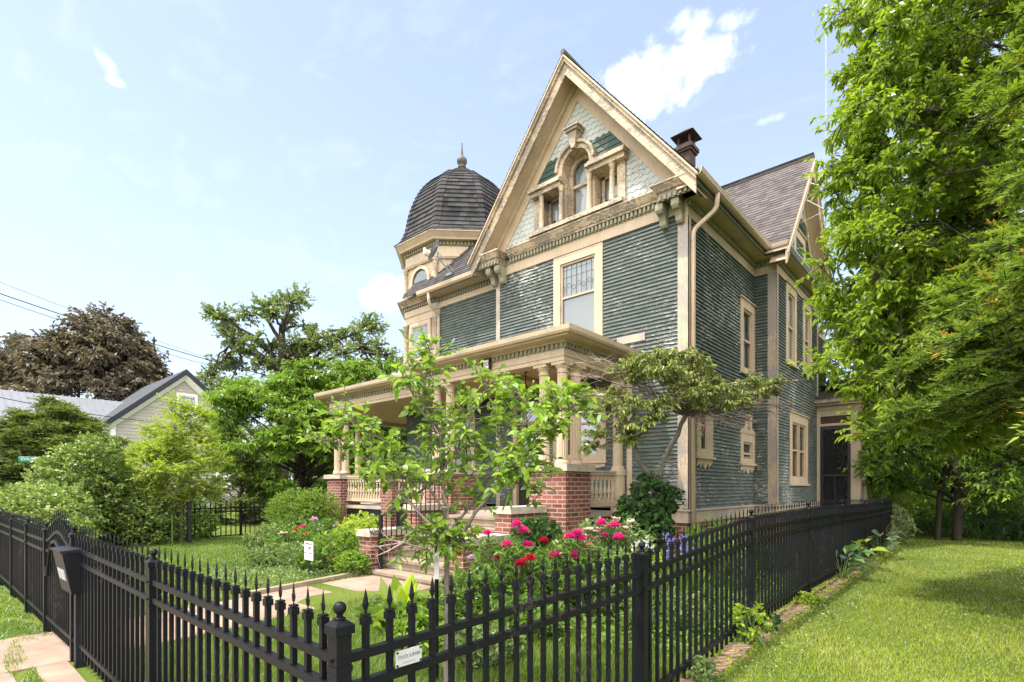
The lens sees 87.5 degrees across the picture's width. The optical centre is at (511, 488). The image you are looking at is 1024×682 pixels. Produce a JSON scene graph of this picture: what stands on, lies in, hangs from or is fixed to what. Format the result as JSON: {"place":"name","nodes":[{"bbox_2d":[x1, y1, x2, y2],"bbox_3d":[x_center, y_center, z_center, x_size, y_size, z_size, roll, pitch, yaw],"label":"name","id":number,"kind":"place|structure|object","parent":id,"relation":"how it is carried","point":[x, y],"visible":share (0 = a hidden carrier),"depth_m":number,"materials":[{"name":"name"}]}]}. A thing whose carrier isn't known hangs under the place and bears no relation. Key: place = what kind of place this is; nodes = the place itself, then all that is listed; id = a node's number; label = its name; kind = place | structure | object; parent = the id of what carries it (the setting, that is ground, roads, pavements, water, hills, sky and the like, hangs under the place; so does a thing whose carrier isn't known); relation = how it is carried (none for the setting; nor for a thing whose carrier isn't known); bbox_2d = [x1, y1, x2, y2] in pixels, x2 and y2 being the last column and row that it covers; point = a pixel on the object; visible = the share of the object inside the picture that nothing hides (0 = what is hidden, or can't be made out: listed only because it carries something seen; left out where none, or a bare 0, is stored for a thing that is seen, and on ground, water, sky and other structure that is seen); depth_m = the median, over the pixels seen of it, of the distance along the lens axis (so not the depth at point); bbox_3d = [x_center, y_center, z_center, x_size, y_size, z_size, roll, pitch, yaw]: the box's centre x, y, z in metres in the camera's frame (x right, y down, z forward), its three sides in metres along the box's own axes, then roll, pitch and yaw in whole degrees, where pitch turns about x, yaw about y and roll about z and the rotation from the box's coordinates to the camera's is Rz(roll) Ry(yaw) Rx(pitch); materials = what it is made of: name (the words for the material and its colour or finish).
{"place":"outdoors","nodes":[
{"label":"outdoors","id":0,"kind":"place"},
{"bbox_2d":[0,672,15,681],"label":"pavement","id":1,"kind":"structure","parent":0,"point":[7,677],"depth_m":4.77,"materials":[{"name":"beige concrete"}]},
{"bbox_2d":[36,661,85,681],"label":"path","id":2,"kind":"structure","parent":0,"point":[65,671],"depth_m":4.87,"materials":[{"name":"concrete"}]},
{"bbox_2d":[1,300,259,378],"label":"power line","id":3,"kind":"object","parent":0,"point":[116,338],"visible":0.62,"depth_m":28.36,"materials":[{"name":"black metal"}]},
{"bbox_2d":[0,293,267,375],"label":"power line","id":4,"kind":"object","parent":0,"point":[124,334],"visible":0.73,"depth_m":28.64,"materials":[{"name":"black rubber"},{"name":"metal cable"}]},
{"bbox_2d":[0,574,434,673],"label":"path","id":5,"kind":"structure","parent":0,"point":[47,649],"depth_m":6.07,"materials":[{"name":"concrete"}]},
{"bbox_2d":[0,501,1023,681],"bbox_3d":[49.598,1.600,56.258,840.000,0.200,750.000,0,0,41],"label":"ground","id":6,"kind":"structure","parent":0,"point":[334,595],"depth_m":6.16,"materials":[{"name":"green plant"}]},
{"bbox_2d":[0,509,50,632],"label":"street fence","id":7,"kind":"object","parent":6,"relation":"on","point":[23,558],"visible":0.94,"depth_m":7.25,"materials":[{"name":"black metal"}]},
{"bbox_2d":[43,509,71,647],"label":"garden gate","id":8,"kind":"structure","parent":7,"relation":"attached to","point":[58,615],"depth_m":5.81,"materials":[{"name":"black metal"}]},
{"bbox_2d":[0,585,51,681],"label":"lawn","id":9,"kind":"structure","parent":6,"relation":"on","point":[6,599],"depth_m":6.42,"materials":[{"name":"green plant"}]},
{"bbox_2d":[0,330,61,388],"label":"maple tree","id":10,"kind":"object","parent":6,"relation":"on","point":[8,374],"visible":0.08,"depth_m":47.90,"materials":[{"name":"brown plant"}]},
{"bbox_2d":[0,478,105,540],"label":"shrub","id":11,"kind":"object","parent":6,"relation":"on","point":[26,499],"visible":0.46,"depth_m":11.15,"materials":[{"name":"green plant"}]},
{"bbox_2d":[50,545,85,667],"bbox_3d":[-4.251,1.157,5.158,0.504,1.185,0.245,0,0,41],"label":"mailbox","id":12,"kind":"object","parent":6,"relation":"on","point":[67,560],"visible":0.68,"depth_m":5.04,"materials":[{"name":"black metal"}]},
{"bbox_2d":[0,393,140,496],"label":"evergreen tree","id":13,"kind":"object","parent":6,"relation":"on","point":[55,422],"visible":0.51,"depth_m":24.36,"materials":[{"name":"green plant"}]},
{"bbox_2d":[18,431,133,542],"bbox_3d":[-11.908,0.122,14.555,3.464,3.348,2.494,0,0,41],"label":"shrub","id":14,"kind":"object","parent":6,"relation":"on","point":[87,455],"visible":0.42,"depth_m":14.01,"materials":[{"name":"green plant"}]},
{"bbox_2d":[0,301,173,401],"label":"maple tree","id":15,"kind":"object","parent":6,"relation":"on","point":[99,366],"visible":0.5,"depth_m":44.23,"materials":[{"name":"brown plant"}]},
{"bbox_2d":[0,369,254,511],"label":"neighbour house","id":16,"kind":"structure","parent":6,"relation":"on","point":[137,405],"depth_m":37.09,"materials":[{"name":"grey"}]},
{"bbox_2d":[176,392,197,417],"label":"window","id":17,"kind":"structure","parent":16,"relation":"in","point":[194,398],"depth_m":38.29,"materials":[{"name":"white paint"}]},
{"bbox_2d":[72,470,187,545],"bbox_3d":[-10.752,0.552,15.129,3.257,2.404,2.557,0,0,41],"label":"shrub","id":18,"kind":"object","parent":6,"relation":"on","point":[157,532],"visible":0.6,"depth_m":14.55,"materials":[{"name":"green plant"}]},
{"bbox_2d":[144,489,220,539],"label":"shrub","id":19,"kind":"object","parent":6,"relation":"on","point":[208,530],"visible":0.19,"depth_m":16.70,"materials":[{"name":"green plant"}]},
{"bbox_2d":[6,533,369,607],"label":"lawn","id":20,"kind":"structure","parent":6,"relation":"on","point":[212,550],"depth_m":11.98,"materials":[{"name":"green plant"}]},
{"bbox_2d":[121,389,235,541],"bbox_3d":[-9.506,-0.612,15.349,3.128,4.464,2.868,0,0,41],"label":"young tree","id":21,"kind":"object","parent":20,"relation":"on","point":[174,455],"visible":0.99,"depth_m":14.96,"materials":[{"name":"green plant"}]},
{"bbox_2d":[186,501,191,542],"bbox_3d":[-9.178,1.025,15.200,0.108,1.350,0.108,0,0,41],"label":"fence post","id":22,"kind":"object","parent":6,"relation":"on","point":[189,521],"visible":0.82,"depth_m":15.16,"materials":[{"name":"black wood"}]},
{"bbox_2d":[68,524,329,681],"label":"front fence","id":23,"kind":"object","parent":6,"relation":"on","point":[126,606],"visible":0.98,"depth_m":3.34,"materials":[{"name":"black metal"}]},
{"bbox_2d":[197,453,276,524],"bbox_3d":[-12.012,0.137,24.051,4.670,3.634,3.894,0,0,41],"label":"shrub","id":24,"kind":"object","parent":6,"relation":"on","point":[238,477],"visible":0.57,"depth_m":23.48,"materials":[{"name":"green plant"}]},
{"bbox_2d":[104,500,380,542],"bbox_3d":[-8.156,1.081,18.587,0.165,1.397,11.989,0,0,43],"label":"boundary fence","id":25,"kind":"object","parent":6,"relation":"on","point":[240,507],"visible":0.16,"depth_m":17.44,"materials":[{"name":"black metal"}]},
{"bbox_2d":[240,523,294,552],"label":"bed plant","id":26,"kind":"object","parent":6,"relation":"on","point":[260,541],"visible":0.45,"depth_m":12.76,"materials":[{"name":"green plant"}]},
{"bbox_2d":[244,541,303,567],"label":"bed plant","id":27,"kind":"object","parent":6,"relation":"on","point":[284,550],"visible":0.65,"depth_m":10.62,"materials":[{"name":"green plant"}]},
{"bbox_2d":[210,553,354,588],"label":"ground cover","id":28,"kind":"object","parent":6,"relation":"on","point":[290,574],"visible":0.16,"depth_m":9.53,"materials":[{"name":"green plant"}]},
{"bbox_2d":[262,512,321,538],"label":"bed plant","id":29,"kind":"object","parent":6,"relation":"on","point":[279,521],"visible":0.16,"depth_m":13.90,"materials":[{"name":"green plant"}]},
{"bbox_2d":[195,281,403,501],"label":"oak tree","id":30,"kind":"object","parent":6,"relation":"on","point":[313,342],"visible":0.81,"depth_m":51.58,"materials":[{"name":"green plant"}]},
{"bbox_2d":[196,356,405,499],"bbox_3d":[-9.701,-2.365,25.975,10.840,8.029,9.784,0,0,41],"label":"bushy tree","id":31,"kind":"object","parent":6,"relation":"on","point":[287,393],"visible":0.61,"depth_m":23.72,"materials":[{"name":"green plant"}]},
{"bbox_2d":[239,571,363,597],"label":"kerb","id":32,"kind":"structure","parent":6,"relation":"on","point":[300,584],"depth_m":8.85,"materials":[{"name":"beige concrete"}]},
{"bbox_2d":[261,486,343,539],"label":"shrub","id":33,"kind":"object","parent":6,"relation":"on","point":[304,502],"visible":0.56,"depth_m":14.59,"materials":[{"name":"green plant"}]},
{"bbox_2d":[264,516,347,572],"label":"peony bush","id":34,"kind":"object","parent":6,"relation":"on","point":[302,534],"visible":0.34,"depth_m":11.95,"materials":[{"name":"green plant"}]},
{"bbox_2d":[304,541,312,576],"bbox_3d":[-3.589,1.345,9.463,0.300,0.810,0.031,0,0,41],"label":"yard sign","id":35,"kind":"object","parent":6,"relation":"on","point":[308,550],"visible":0.99,"depth_m":9.45,"materials":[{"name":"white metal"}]},
{"bbox_2d":[293,540,348,573],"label":"bed plant","id":36,"kind":"object","parent":6,"relation":"on","point":[300,560],"visible":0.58,"depth_m":9.92,"materials":[{"name":"green plant"}]},
{"bbox_2d":[247,421,401,500],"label":"distant woods","id":37,"kind":"object","parent":6,"relation":"on","point":[322,479],"depth_m":70.65,"materials":[{"name":"green plant"}]},
{"bbox_2d":[313,528,359,564],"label":"bed plant","id":38,"kind":"object","parent":6,"relation":"on","point":[341,536],"visible":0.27,"depth_m":10.57,"materials":[{"name":"green plant"}]},
{"bbox_2d":[285,371,406,494],"bbox_3d":[-8.709,-2.729,32.809,9.973,8.858,11.236,0,0,41],"label":"background tree","id":39,"kind":"object","parent":6,"relation":"on","point":[399,438],"visible":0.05,"depth_m":31.51,"materials":[{"name":"green plant"}]},
{"bbox_2d":[328,545,372,574],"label":"bed plant","id":40,"kind":"object","parent":6,"relation":"on","point":[344,561],"visible":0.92,"depth_m":9.71,"materials":[{"name":"green plant"}]},
{"bbox_2d":[329,518,376,551],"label":"bed plant","id":41,"kind":"object","parent":6,"relation":"on","point":[356,523],"visible":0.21,"depth_m":11.07,"materials":[{"name":"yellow plant"}]},
{"bbox_2d":[343,510,384,538],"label":"bed plant","id":42,"kind":"object","parent":6,"relation":"on","point":[373,517],"visible":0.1,"depth_m":12.99,"materials":[{"name":"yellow plant"}]},
{"bbox_2d":[86,593,692,681],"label":"lawn","id":43,"kind":"structure","parent":6,"relation":"on","point":[377,663],"depth_m":4.86,"materials":[{"name":"green plant"}]},
{"bbox_2d":[353,597,443,630],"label":"daylily clump","id":44,"kind":"object","parent":6,"relation":"on","point":[376,610],"visible":0.36,"depth_m":6.18,"materials":[{"name":"green plant"}]},
{"bbox_2d":[379,573,419,604],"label":"broad leaved plant","id":45,"kind":"object","parent":6,"relation":"on","point":[399,591],"visible":0.51,"depth_m":6.73,"materials":[{"name":"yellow plant"}]},
{"bbox_2d":[379,610,443,656],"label":"bed plant","id":46,"kind":"object","parent":6,"relation":"on","point":[401,625],"visible":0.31,"depth_m":5.19,"materials":[{"name":"green plant"}]},
{"bbox_2d":[434,546,438,681],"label":"garden lamp post","id":47,"kind":"object","parent":6,"relation":"on","point":[436,567],"visible":0.7,"depth_m":4.48,"materials":[{"name":"black metal"}]},
{"bbox_2d":[295,328,607,681],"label":"magnolia tree","id":48,"kind":"object","parent":6,"relation":"on","point":[447,542],"visible":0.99,"depth_m":4.20,"materials":[{"name":"green plant"}]},
{"bbox_2d":[429,563,512,617],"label":"bed plant","id":49,"kind":"object","parent":6,"relation":"on","point":[461,581],"visible":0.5,"depth_m":6.41,"materials":[{"name":"green plant"}]},
{"bbox_2d":[455,616,526,673],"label":"bed plant","id":50,"kind":"object","parent":6,"relation":"on","point":[460,637],"visible":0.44,"depth_m":4.82,"materials":[{"name":"green plant"}]},
{"bbox_2d":[456,519,569,598],"bbox_3d":[0.135,0.974,6.863,1.460,1.168,1.130,0,0,41],"label":"peony bush","id":51,"kind":"object","parent":6,"relation":"on","point":[517,553],"visible":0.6,"depth_m":6.76,"materials":[{"name":"green plant"}]},
{"bbox_2d":[489,592,574,639],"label":"bed plant","id":52,"kind":"object","parent":6,"relation":"on","point":[536,611],"visible":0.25,"depth_m":5.53,"materials":[{"name":"green plant"}]},
{"bbox_2d":[509,513,563,552],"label":"bed plant","id":53,"kind":"object","parent":6,"relation":"on","point":[537,527],"visible":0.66,"depth_m":8.11,"materials":[{"name":"green plant"}]},
{"bbox_2d":[535,528,628,611],"bbox_3d":[0.826,1.008,6.540,1.245,1.062,0.951,0,0,17],"label":"peony bush","id":54,"kind":"object","parent":6,"relation":"on","point":[572,546],"visible":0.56,"depth_m":6.40,"materials":[{"name":"green plant"}]},
{"bbox_2d":[314,48,880,589],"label":"victorian house","id":55,"kind":"structure","parent":6,"relation":"on","point":[606,224],"depth_m":12.31,"materials":[{"name":"teal wood"}]},
{"bbox_2d":[369,470,455,568],"bbox_3d":[-1.898,0.550,10.549,0.060,1.899,2.141,0,0,41],"label":"handrail","id":56,"kind":"object","parent":55,"relation":"on","point":[380,534],"visible":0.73,"depth_m":10.19,"materials":[{"name":"black metal"}]},
{"bbox_2d":[423,239,453,275],"bbox_3d":[-2.090,-6.446,14.832,0.595,0.892,1.210,0,0,41],"label":"satellite dish","id":57,"kind":"object","parent":55,"relation":"attached to","point":[433,250],"visible":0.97,"depth_m":14.79,"materials":[{"name":"grey paint"}]},
{"bbox_2d":[456,413,475,468],"bbox_3d":[-1.394,-1.103,15.166,1.130,1.965,0.179,0,0,41],"label":"window","id":58,"kind":"structure","parent":55,"relation":"in","point":[458,461],"depth_m":14.98,"materials":[{"name":"beige paint"}]},
{"bbox_2d":[513,403,538,505],"bbox_3d":[0.456,-0.775,13.030,1.050,2.550,0.130,0,0,41],"label":"front door","id":59,"kind":"structure","parent":55,"relation":"in","point":[519,496],"depth_m":13.25,"materials":[{"name":"beige paint"}]},
{"bbox_2d":[527,121,628,238],"bbox_3d":[1.509,-7.008,12.085,2.580,2.105,0.645,0,0,41],"label":"gable window","id":60,"kind":"structure","parent":55,"relation":"in","point":[600,178],"depth_m":12.13,"materials":[{"name":"beige paint"}]},
{"bbox_2d":[553,242,602,335],"bbox_3d":[1.486,-4.205,12.081,1.410,2.310,0.160,0,0,41],"label":"window","id":61,"kind":"structure","parent":55,"relation":"in","point":[577,275],"depth_m":12.09,"materials":[{"name":"beige paint"}]},
{"bbox_2d":[551,387,607,467],"bbox_3d":[1.507,-1.282,12.053,1.500,1.785,0.145,0,0,41],"label":"window","id":62,"kind":"structure","parent":55,"relation":"in","point":[598,458],"depth_m":11.83,"materials":[{"name":"beige paint"}]},
{"bbox_2d":[696,379,715,468],"bbox_3d":[3.925,-1.318,11.045,0.250,1.835,0.920,0,0,41],"label":"window","id":63,"kind":"structure","parent":55,"relation":"in","point":[704,456],"depth_m":11.13,"materials":[{"name":"beige paint"}]},
{"bbox_2d":[739,414,756,473],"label":"window","id":64,"kind":"structure","parent":55,"relation":"in","point":[747,442],"depth_m":12.97,"materials":[{"name":"beige paint"}]},
{"bbox_2d":[739,294,756,377],"bbox_3d":[5.687,-3.637,13.044,0.250,1.835,1.130,0,0,41],"label":"window","id":65,"kind":"structure","parent":55,"relation":"in","point":[747,307],"depth_m":13.23,"materials":[{"name":"beige paint"}]},
{"bbox_2d":[785,279,798,369],"bbox_3d":[7.323,-4.263,14.074,0.179,2.125,1.100,0,0,41],"label":"window","id":66,"kind":"structure","parent":55,"relation":"in","point":[792,295],"depth_m":14.28,"materials":[{"name":"beige paint"}]},
{"bbox_2d":[788,410,809,485],"bbox_3d":[7.837,-1.053,14.681,0.210,1.965,1.990,0,0,41],"label":"window","id":67,"kind":"structure","parent":55,"relation":"in","point":[799,420],"depth_m":14.64,"materials":[{"name":"beige paint"}]},
{"bbox_2d":[793,217,808,262],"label":"window","id":68,"kind":"structure","parent":55,"relation":"in","point":[799,235],"depth_m":14.80,"materials":[{"name":"beige paint"}]},
{"bbox_2d":[802,297,813,379],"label":"window","id":69,"kind":"structure","parent":55,"relation":"in","point":[807,329],"depth_m":15.54,"materials":[{"name":"beige paint"}]},
{"bbox_2d":[799,5,827,225],"bbox_3d":[8.125,-9.940,14.393,0.650,5.880,1.458,0,0,19],"label":"antenna mast","id":70,"kind":"object","parent":55,"relation":"attached to","point":[825,120],"visible":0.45,"depth_m":14.26,"materials":[{"name":"silver metal"}]},
{"bbox_2d":[421,542,782,665],"bbox_3d":[4.184,1.453,10.449,3.808,0.484,12.921,0,0,41],"label":"ground cover","id":71,"kind":"object","parent":6,"relation":"on","point":[593,619],"visible":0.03,"depth_m":5.62,"materials":[{"name":"green plant"}]},
{"bbox_2d":[324,497,892,681],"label":"side fence","id":72,"kind":"object","parent":6,"relation":"on","point":[816,537],"visible":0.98,"depth_m":3.84,"materials":[{"name":"black metal"}]},
{"bbox_2d":[395,645,421,667],"bbox_3d":[-0.433,0.708,2.252,0.008,0.068,0.135,0,0,41],"label":"fence plaque","id":73,"kind":"object","parent":72,"relation":"attached to","point":[407,656],"visible":1,"depth_m":2.25,"materials":[{"name":"metal"}]},
{"bbox_2d":[565,515,658,593],"bbox_3d":[1.358,0.940,7.344,1.274,1.149,0.975,0,0,5],"label":"peony bush","id":74,"kind":"object","parent":6,"relation":"on","point":[593,533],"visible":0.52,"depth_m":7.14,"materials":[{"name":"green plant"}]},
{"bbox_2d":[570,547,666,618],"bbox_3d":[1.219,1.140,6.352,1.201,0.886,1.246,0,0,41],"label":"bed plant","id":75,"kind":"object","parent":6,"relation":"on","point":[621,554],"visible":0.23,"depth_m":6.20,"materials":[{"name":"green plant"}]},
{"bbox_2d":[604,539,668,594],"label":"iris clump","id":76,"kind":"object","parent":6,"relation":"on","point":[638,542],"visible":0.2,"depth_m":6.82,"materials":[{"name":"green plant"}]},
{"bbox_2d":[612,470,685,563],"bbox_3d":[2.240,0.601,8.861,1.100,1.824,1.231,0,0,41],"label":"ivy mound","id":77,"kind":"object","parent":6,"relation":"on","point":[652,518],"visible":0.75,"depth_m":8.63,"materials":[{"name":"green plant"}]},
{"bbox_2d":[620,578,704,634],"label":"bed plant","id":78,"kind":"object","parent":6,"relation":"on","point":[653,607],"visible":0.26,"depth_m":5.58,"materials":[{"name":"green plant"}]},
{"bbox_2d":[659,532,709,595],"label":"iris clump","id":79,"kind":"object","parent":6,"relation":"on","point":[667,557],"visible":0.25,"depth_m":6.68,"materials":[{"name":"green plant"}]},
{"bbox_2d":[563,345,810,495],"bbox_3d":[3.240,-0.390,8.839,5.117,3.787,1.667,0,0,-16],"label":"ornamental tree","id":80,"kind":"object","parent":6,"relation":"on","point":[697,396],"visible":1,"depth_m":8.52,"materials":[{"name":"olive green leaf"},{"name":"smooth grey bark"},{"name":"bare pale twig"}]},
{"bbox_2d":[688,655,724,681],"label":"weed","id":81,"kind":"object","parent":6,"relation":"on","point":[700,671],"visible":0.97,"depth_m":4.29,"materials":[{"name":"green plant"}]},
{"bbox_2d":[675,514,745,568],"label":"bed plant","id":82,"kind":"object","parent":6,"relation":"on","point":[699,529],"visible":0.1,"depth_m":9.57,"materials":[{"name":"green plant"}]},
{"bbox_2d":[668,536,760,596],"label":"bed plant","id":83,"kind":"object","parent":6,"relation":"on","point":[719,563],"visible":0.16,"depth_m":7.33,"materials":[{"name":"green plant"}]},
{"bbox_2d":[680,545,899,681],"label":"kerb","id":84,"kind":"structure","parent":6,"relation":"on","point":[725,662],"depth_m":5.51,"materials":[{"name":"pink brick"}]},
{"bbox_2d":[728,602,772,645],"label":"weed","id":85,"kind":"object","parent":84,"relation":"on","point":[746,633],"visible":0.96,"depth_m":5.15,"materials":[{"name":"green plant"}]},
{"bbox_2d":[754,611,783,632],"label":"weed","id":86,"kind":"object","parent":84,"relation":"on","point":[776,619],"visible":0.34,"depth_m":5.56,"materials":[{"name":"green plant"}]},
{"bbox_2d":[791,591,823,606],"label":"weed","id":87,"kind":"object","parent":84,"relation":"on","point":[811,599],"visible":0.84,"depth_m":6.84,"materials":[{"name":"green plant"}]},
{"bbox_2d":[686,545,899,681],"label":"ground cover","id":88,"kind":"object","parent":6,"relation":"on","point":[746,657],"visible":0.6,"depth_m":6.43,"materials":[{"name":"brown soil"}]},
{"bbox_2d":[836,544,877,578],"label":"hosta","id":89,"kind":"object","parent":6,"relation":"on","point":[848,548],"visible":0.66,"depth_m":8.69,"materials":[{"name":"green plant"}]},
{"bbox_2d":[847,538,888,566],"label":"hosta","id":90,"kind":"object","parent":6,"relation":"on","point":[872,549],"visible":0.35,"depth_m":9.80,"materials":[{"name":"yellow plant"}]},
{"bbox_2d":[831,487,919,527],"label":"shrub","id":91,"kind":"object","parent":6,"relation":"on","point":[904,504],"visible":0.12,"depth_m":16.99,"materials":[{"name":"green plant"}]},
{"bbox_2d":[868,530,901,557],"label":"hosta","id":92,"kind":"object","parent":6,"relation":"on","point":[888,538],"visible":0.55,"depth_m":11.34,"materials":[{"name":"green plant"}]},
{"bbox_2d":[886,503,921,546],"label":"shrub","id":93,"kind":"object","parent":6,"relation":"on","point":[899,532],"visible":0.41,"depth_m":13.96,"materials":[{"name":"green plant"}]},
{"bbox_2d":[787,0,1023,462],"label":"overhanging tree","id":94,"kind":"object","parent":6,"relation":"on","point":[914,76],"visible":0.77,"depth_m":7.26,"materials":[{"name":"green plant"}]},
{"bbox_2d":[816,127,1023,540],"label":"leafy tree","id":95,"kind":"object","parent":6,"relation":"on","point":[965,480],"visible":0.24,"depth_m":15.20,"materials":[{"name":"green plant"}]},
{"bbox_2d":[880,489,972,532],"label":"shrub","id":96,"kind":"object","parent":6,"relation":"on","point":[929,501],"visible":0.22,"depth_m":17.93,"materials":[{"name":"green plant"}]},
{"bbox_2d":[838,333,1023,524],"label":"distant woods","id":97,"kind":"object","parent":6,"relation":"on","point":[930,447],"visible":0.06,"depth_m":20.42,"materials":[{"name":"green plant"}]},
{"bbox_2d":[848,0,1023,455],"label":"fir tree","id":98,"kind":"object","parent":6,"relation":"on","point":[1004,322],"visible":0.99,"depth_m":5.72,"materials":[{"name":"green plant"}]},
{"bbox_2d":[915,510,1023,539],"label":"daylily clump","id":99,"kind":"object","parent":6,"relation":"on","point":[970,531],"visible":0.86,"depth_m":15.77,"materials":[{"name":"green plant"}]},
{"bbox_2d":[932,486,1023,531],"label":"shrub","id":100,"kind":"object","parent":6,"relation":"on","point":[976,506],"visible":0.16,"depth_m":16.59,"materials":[{"name":"green plant"}]},
{"bbox_2d":[970,481,1023,536],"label":"shrub","id":101,"kind":"object","parent":6,"relation":"on","point":[995,509],"visible":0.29,"depth_m":15.77,"materials":[{"name":"green plant"}]},
{"bbox_2d":[0,0,1023,488],"label":"sky","id":102,"kind":"structure","parent":0,"point":[160,159],"materials":[{"name":"blue"}]},
{"bbox_2d":[710,537,1023,681],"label":"lawn","id":103,"kind":"structure","parent":0,"point":[949,558],"depth_m":5.77,"materials":[{"name":"green plant"}]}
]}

